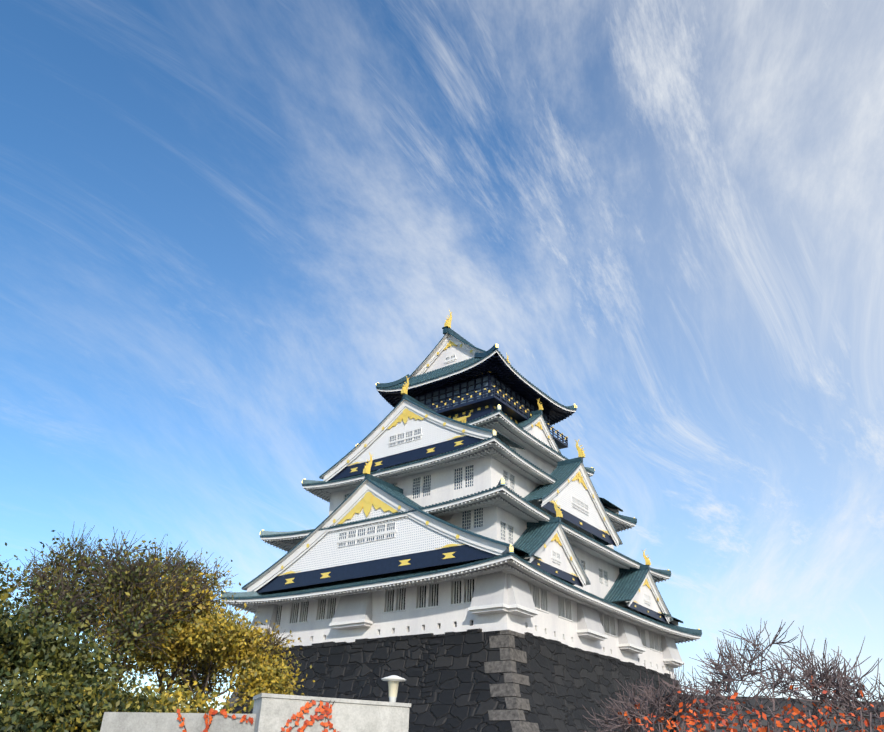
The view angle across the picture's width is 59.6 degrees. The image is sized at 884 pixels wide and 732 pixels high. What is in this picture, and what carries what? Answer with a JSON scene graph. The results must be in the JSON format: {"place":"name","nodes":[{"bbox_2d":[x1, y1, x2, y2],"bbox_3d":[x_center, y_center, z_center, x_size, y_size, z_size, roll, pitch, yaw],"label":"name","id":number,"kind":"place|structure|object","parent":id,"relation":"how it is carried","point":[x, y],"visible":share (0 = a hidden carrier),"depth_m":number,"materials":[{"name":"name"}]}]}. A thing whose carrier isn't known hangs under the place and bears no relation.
{"place":"outdoors","nodes":[
{"label":"outdoors","id":0,"kind":"place"},
{"bbox_2d":[252,693,410,731],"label":"concrete parapet","id":1,"kind":"structure","parent":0,"point":[274,712],"depth_m":17.53,"materials":[{"name":"white concrete"}]},
{"bbox_2d":[176,699,338,731],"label":"ivy","id":2,"kind":"object","parent":1,"relation":"attached to","point":[212,712],"visible":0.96,"depth_m":17.35,"materials":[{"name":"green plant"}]},
{"bbox_2d":[381,675,405,701],"bbox_3d":[-1.234,8.942,18.453,0.620,2.900,0.620,-18,-34,32],"label":"garden lamp","id":3,"kind":"object","parent":1,"relation":"attached to","point":[393,682],"visible":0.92,"depth_m":18.90,"materials":[{"name":"white paint"}]},
{"bbox_2d":[0,0,883,711],"label":"sky","id":4,"kind":"structure","parent":0,"point":[224,224],"materials":[{"name":"blue"}]},
{"bbox_2d":[662,694,883,731],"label":"rampart stone wall","id":5,"kind":"structure","parent":0,"point":[794,721],"depth_m":83.35,"materials":[{"name":"grey stone"}]},
{"label":"ground","id":6,"kind":"structure","parent":0,"visible":0},
{"bbox_2d":[0,542,67,685],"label":"bush","id":7,"kind":"object","parent":6,"relation":"on","point":[8,623],"visible":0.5,"depth_m":32.74,"materials":[{"name":"green plant"}]},
{"bbox_2d":[0,642,91,731],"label":"shrub","id":8,"kind":"object","parent":6,"relation":"on","point":[14,712],"visible":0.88,"depth_m":29.03,"materials":[{"name":"green plant"}]},
{"bbox_2d":[0,598,135,698],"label":"bush","id":9,"kind":"object","parent":6,"relation":"on","point":[60,657],"visible":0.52,"depth_m":33.83,"materials":[{"name":"green plant"}]},
{"bbox_2d":[21,656,195,731],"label":"shrub","id":10,"kind":"object","parent":6,"relation":"on","point":[94,706],"visible":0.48,"depth_m":30.08,"materials":[{"name":"green plant"}]},
{"bbox_2d":[0,521,236,692],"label":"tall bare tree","id":11,"kind":"object","parent":6,"relation":"on","point":[61,589],"visible":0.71,"depth_m":40.22,"materials":[{"name":"green plant"}]},
{"bbox_2d":[28,664,211,731],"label":"shrub","id":12,"kind":"object","parent":6,"relation":"on","point":[181,702],"visible":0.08,"depth_m":33.18,"materials":[{"name":"green plant"}]},
{"bbox_2d":[100,712,255,731],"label":"stone wall","id":13,"kind":"structure","parent":6,"relation":"on","point":[139,722],"depth_m":17.72,"materials":[{"name":"stone"}]},
{"bbox_2d":[125,667,254,713],"bbox_3d":[-11.379,17.186,34.774,9.616,6.701,5.754,18,-32,-27],"label":"shrub","id":14,"kind":"object","parent":6,"relation":"on","point":[201,708],"visible":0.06,"depth_m":35.40,"materials":[{"name":"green plant"}]},
{"bbox_2d":[77,546,311,708],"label":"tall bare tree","id":15,"kind":"object","parent":6,"relation":"on","point":[277,649],"visible":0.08,"depth_m":45.40,"materials":[{"name":"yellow plant"}]},
{"bbox_2d":[114,602,314,712],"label":"ginkgo tree","id":16,"kind":"object","parent":6,"relation":"on","point":[222,636],"visible":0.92,"depth_m":40.12,"materials":[{"name":"yellow plant"}]},
{"bbox_2d":[225,628,681,731],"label":"stone base wall","id":17,"kind":"structure","parent":6,"relation":"on","point":[474,680],"depth_m":69.39,"materials":[{"name":"black stone"}]},
{"bbox_2d":[221,310,701,678],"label":"castle","id":18,"kind":"structure","parent":17,"relation":"on","point":[455,488],"depth_m":82.93,"materials":[{"name":"paint"}]},
{"bbox_2d":[581,663,735,731],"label":"bare shrub","id":19,"kind":"object","parent":6,"relation":"on","point":[626,723],"visible":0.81,"depth_m":23.63,"materials":[{"name":"brown plant"}]},
{"bbox_2d":[637,685,883,731],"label":"red shrub right leaves","id":20,"kind":"object","parent":6,"relation":"on","point":[754,725],"visible":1,"depth_m":14.47,"materials":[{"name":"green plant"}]},
{"bbox_2d":[663,621,883,731],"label":"cherry tree","id":21,"kind":"object","parent":6,"relation":"on","point":[715,689],"visible":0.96,"depth_m":20.17,"materials":[{"name":"brown plant"}]},
{"bbox_2d":[797,637,883,731],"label":"bare shrub","id":22,"kind":"object","parent":6,"relation":"on","point":[847,693],"visible":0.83,"depth_m":18.80,"materials":[{"name":"brown plant"}]}
]}

